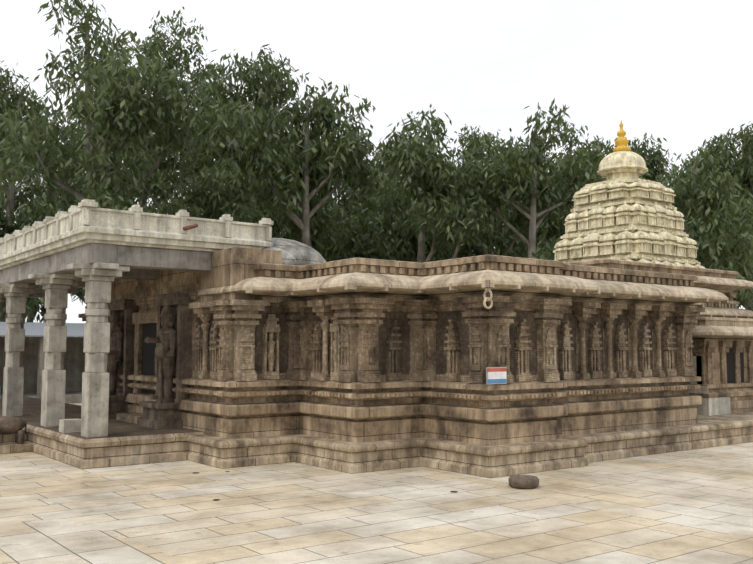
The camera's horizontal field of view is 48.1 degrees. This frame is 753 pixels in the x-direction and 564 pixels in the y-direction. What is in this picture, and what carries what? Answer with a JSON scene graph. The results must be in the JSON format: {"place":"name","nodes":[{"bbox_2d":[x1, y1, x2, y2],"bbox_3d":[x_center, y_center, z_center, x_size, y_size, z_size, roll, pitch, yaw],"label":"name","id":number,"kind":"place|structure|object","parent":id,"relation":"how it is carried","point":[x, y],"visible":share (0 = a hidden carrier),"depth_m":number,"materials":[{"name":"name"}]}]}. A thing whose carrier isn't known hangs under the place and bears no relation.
{"place":"outdoors","nodes":[
{"label":"outdoors","id":0,"kind":"place"},
{"bbox_2d":[1,338,81,402],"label":"building posts","id":1,"kind":"object","parent":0,"point":[73,396],"visible":0.15,"depth_m":25.99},
{"bbox_2d":[111,247,281,308],"bbox_3d":[-3.719,0.085,15.433,0.870,0.798,6.300,3,-6,-37],"label":"porch wall head","id":2,"kind":"object","parent":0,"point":[232,266],"visible":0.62,"depth_m":13.39},
{"bbox_2d":[0,0,752,322],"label":"tree","id":3,"kind":"object","parent":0,"point":[461,199],"depth_m":29.79,"materials":[{"name":"green plant"}]},
{"bbox_2d":[0,403,752,563],"bbox_3d":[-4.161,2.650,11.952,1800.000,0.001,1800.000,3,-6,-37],"label":"paved ground","id":4,"kind":"structure","parent":0,"point":[694,506],"depth_m":8.67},
{"bbox_2d":[0,432,33,453],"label":"steps","id":5,"kind":"structure","parent":4,"relation":"on","point":[8,444],"depth_m":13.88,"materials":[{"name":"stone"}]},
{"bbox_2d":[0,416,26,443],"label":"stone sculpture","id":6,"kind":"object","parent":5,"relation":"on","point":[12,425],"visible":1,"depth_m":13.89,"materials":[{"name":"stone"}]},
{"bbox_2d":[0,337,84,392],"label":"building walls","id":7,"kind":"structure","parent":4,"relation":"on","point":[74,361],"depth_m":27.99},
{"bbox_2d":[0,322,83,336],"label":"building roof","id":8,"kind":"structure","parent":7,"relation":"on","point":[34,329],"depth_m":27.66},
{"bbox_2d":[0,396,202,468],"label":"porch platform","id":9,"kind":"structure","parent":4,"relation":"on","point":[123,443],"depth_m":12.69,"materials":[{"name":"stone"}]},
{"bbox_2d":[0,263,129,437],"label":"pillars","id":10,"kind":"structure","parent":9,"relation":"on","point":[97,278],"depth_m":13.86,"materials":[{"name":"grey stone"}]},
{"bbox_2d":[0,243,210,300],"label":"mandapa beams","id":11,"kind":"structure","parent":10,"relation":"on","point":[145,263],"depth_m":13.13,"materials":[{"name":"grey stone"}]},
{"bbox_2d":[0,207,272,287],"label":"parapet","id":12,"kind":"structure","parent":11,"relation":"on","point":[115,227],"depth_m":13.00,"materials":[{"name":"grey stone"}]},
{"bbox_2d":[0,199,273,253],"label":"parapet posts","id":13,"kind":"object","parent":12,"relation":"on","point":[135,208],"visible":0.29,"depth_m":13.16,"materials":[{"name":"grey stone"}]},
{"bbox_2d":[183,223,197,230],"bbox_3d":[-2.927,-0.829,12.980,0.420,0.067,0.070,-11,-9,27],"label":"roof spout","id":14,"kind":"object","parent":12,"relation":"attached to","point":[188,227],"visible":0.66,"depth_m":12.92,"materials":[{"name":"brown stone"}]},
{"bbox_2d":[59,418,80,432],"bbox_3d":[-4.720,2.216,13.001,0.280,0.190,0.250,3,-6,-37],"label":"loose block","id":15,"kind":"object","parent":9,"relation":"on","point":[69,425],"depth_m":12.90,"materials":[{"name":"stone"}]},
{"bbox_2d":[107,299,138,418],"bbox_3d":[-4.948,1.437,15.906,0.585,2.200,1.000,3,-6,-37],"label":"dvarapala","id":16,"kind":"object","parent":9,"relation":"on","point":[120,357],"visible":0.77,"depth_m":15.70,"materials":[{"name":"stone"}]},
{"bbox_2d":[116,311,157,423],"bbox_3d":[-4.178,1.494,14.976,0.500,1.940,1.400,3,-6,-37],"label":"door frame","id":17,"kind":"object","parent":9,"relation":"on","point":[139,319],"visible":0.46,"depth_m":15.37,"materials":[{"name":"stone"}]},
{"bbox_2d":[141,323,156,394],"bbox_3d":[-3.870,1.617,15.198,0.430,1.730,0.840,3,-6,-37],"label":"dark doorway","id":18,"kind":"structure","parent":17,"relation":"in","point":[148,354],"depth_m":15.17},
{"bbox_2d":[139,292,192,428],"bbox_3d":[-3.509,1.286,13.992,0.585,2.200,1.000,3,-6,-37],"label":"statue","id":19,"kind":"object","parent":9,"relation":"on","point":[173,348],"visible":0.96,"depth_m":13.77,"materials":[{"name":"stone"}]},
{"bbox_2d":[187,423,719,477],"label":"plinth","id":20,"kind":"structure","parent":4,"relation":"on","point":[495,461],"depth_m":12.13,"materials":[{"name":"stone"}]},
{"bbox_2d":[122,299,677,381],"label":"temple wall","id":21,"kind":"structure","parent":20,"relation":"on","point":[397,306],"depth_m":13.13,"materials":[{"name":"brown stone"}]},
{"bbox_2d":[78,296,704,383],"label":"temple pilasters","id":22,"kind":"object","parent":21,"relation":"attached to","point":[370,314],"depth_m":12.59,"materials":[{"name":"brown stone"}]},
{"bbox_2d":[85,270,752,317],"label":"eave","id":23,"kind":"object","parent":21,"relation":"attached to","point":[371,285],"visible":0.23,"depth_m":12.38,"materials":[{"name":"beige stone"}]},
{"bbox_2d":[483,288,492,308],"bbox_3d":[1.473,0.189,11.130,0.126,0.342,0.126,-1,-5,8],"label":"stone chain","id":24,"kind":"object","parent":23,"relation":"hanging from","point":[487,299],"visible":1,"depth_m":11.11,"materials":[{"name":"beige stone"}]},
{"bbox_2d":[246,280,748,317],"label":"temple eave nibs","id":25,"kind":"object","parent":23,"relation":"attached to","point":[488,284],"visible":0.44,"depth_m":12.19,"materials":[{"name":"brown stone"}]},
{"bbox_2d":[195,310,677,374],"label":"temple niches","id":26,"kind":"object","parent":21,"relation":"in","point":[443,318],"visible":0.29,"depth_m":12.68,"materials":[{"name":"brown stone"}]},
{"bbox_2d":[230,298,651,381],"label":"pilasters","id":27,"kind":"object","parent":21,"relation":"attached to","point":[246,315],"visible":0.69,"depth_m":12.58,"materials":[{"name":"brown stone"}]},
{"bbox_2d":[254,254,738,307],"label":"parapet","id":28,"kind":"structure","parent":21,"relation":"on","point":[377,263],"depth_m":12.58,"materials":[{"name":"brown stone"}]},
{"bbox_2d":[262,238,325,265],"bbox_3d":[-1.750,-0.444,14.572,1.900,0.620,1.900,3,-6,-37],"label":"dome","id":29,"kind":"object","parent":28,"relation":"on","point":[294,252],"visible":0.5,"depth_m":13.93,"materials":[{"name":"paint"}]},
{"bbox_2d":[486,367,506,383],"bbox_3d":[1.646,1.282,11.557,0.380,0.235,0.012,3,-6,-37],"label":"sign frame","id":30,"kind":"object","parent":21,"relation":"attached to","point":[487,374],"visible":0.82,"depth_m":11.48,"materials":[{"name":"metal"}]},
{"bbox_2d":[488,379,506,383],"bbox_3d":[1.653,1.359,11.541,0.350,0.060,0.012,3,-6,-37],"label":"blue sign","id":31,"kind":"object","parent":30,"relation":"attached to","point":[492,381],"visible":1,"depth_m":11.53,"materials":[{"name":"blue"}]},
{"bbox_2d":[488,368,506,378],"bbox_3d":[1.653,1.254,11.550,0.350,0.150,0.012,3,-6,-37],"label":"sign","id":32,"kind":"object","parent":31,"relation":"on","point":[496,375],"depth_m":11.54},
{"bbox_3d":[6.398,0.750,22.990,5.320,0.920,3.920,3,-6,-37],"label":"sanctum","id":33,"kind":"object","parent":21,"relation":"on","visible":0},
{"bbox_2d":[640,270,752,292],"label":"roof eave","id":34,"kind":"object","parent":33,"relation":"on","point":[725,285],"visible":0.1,"depth_m":22.16,"materials":[{"name":"beige stone"}]},
{"bbox_2d":[116,374,701,445],"bbox_3d":[2.246,2.470,19.731,16.000,0.860,12.480,3,-6,-37],"label":"temple base","id":35,"kind":"object","parent":20,"relation":"on","point":[489,417],"visible":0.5,"depth_m":12.54,"materials":[{"name":"brown stone"}]},
{"bbox_2d":[117,383,695,399],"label":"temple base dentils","id":36,"kind":"object","parent":35,"relation":"attached to","point":[415,394],"visible":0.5,"depth_m":12.71,"materials":[{"name":"brown stone"}]},
{"bbox_2d":[508,475,538,488],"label":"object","id":37,"kind":"object","parent":4,"relation":"on","point":[523,481],"visible":1,"depth_m":10.24,"materials":[{"name":"brown stone"}]},
{"bbox_2d":[697,412,752,445],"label":"stone platform","id":38,"kind":"structure","parent":4,"relation":"on","point":[736,428],"depth_m":15.27,"materials":[{"name":"stone"}]},
{"bbox_2d":[689,356,730,415],"bbox_3d":[6.392,2.134,17.626,0.775,1.180,1.675,3,-6,-37],"label":"side shrine whitewash","id":39,"kind":"object","parent":38,"relation":"on","point":[713,406],"visible":0.21,"depth_m":16.87,"materials":[{"name":"white paint"}]},
{"bbox_2d":[689,347,752,413],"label":"shrine pilasters","id":40,"kind":"object","parent":38,"relation":"on","point":[740,395],"visible":0.27,"depth_m":17.27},
{"bbox_2d":[692,340,752,384],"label":"side shrine pilasters","id":41,"kind":"object","parent":40,"relation":"attached to","point":[704,349],"visible":0.73,"depth_m":17.20,"materials":[{"name":"brown stone"}]},
{"bbox_2d":[692,317,752,340],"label":"eave","id":42,"kind":"object","parent":40,"relation":"attached to","point":[720,329],"visible":0.54,"depth_m":17.04,"materials":[{"name":"beige stone"}]},
{"bbox_2d":[726,349,744,382],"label":"side shrine doors","id":43,"kind":"structure","parent":40,"relation":"in","point":[730,358],"depth_m":17.49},
{"bbox_2d":[0,0,752,322],"label":"sky","id":44,"kind":"structure","parent":0,"point":[680,72],"materials":[{"name":"white"}]},
{"bbox_2d":[264,262,736,307],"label":"temple frieze blocks","id":45,"kind":"structure","parent":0,"point":[440,270],"depth_m":12.70,"materials":[{"name":"brown stone"}]},
{"bbox_2d":[564,259,738,278],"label":"roof parapet","id":46,"kind":"structure","parent":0,"point":[634,265],"depth_m":20.88,"materials":[{"name":"beige stone"}]},
{"bbox_2d":[553,169,704,267],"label":"tower tiers","id":47,"kind":"object","parent":46,"relation":"on","point":[625,214],"visible":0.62,"depth_m":22.63,"materials":[{"name":"beige stone"}]},
{"bbox_2d":[597,151,648,175],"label":"dome","id":48,"kind":"structure","parent":47,"relation":"on","point":[622,160],"depth_m":23.21,"materials":[{"name":"beige stone"}]},
{"bbox_2d":[613,120,630,151],"bbox_3d":[6.910,-4.139,23.760,0.503,0.970,0.503,3,-6,-37],"label":"finial","id":49,"kind":"object","parent":48,"relation":"on","point":[621,142],"visible":1,"depth_m":23.62,"materials":[{"name":"gold metal"}]},
{"bbox_2d":[718,291,736,299],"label":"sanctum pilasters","id":50,"kind":"object","parent":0,"point":[731,295],"visible":0.02,"depth_m":22.88,"materials":[{"name":"brown stone"}]}
]}

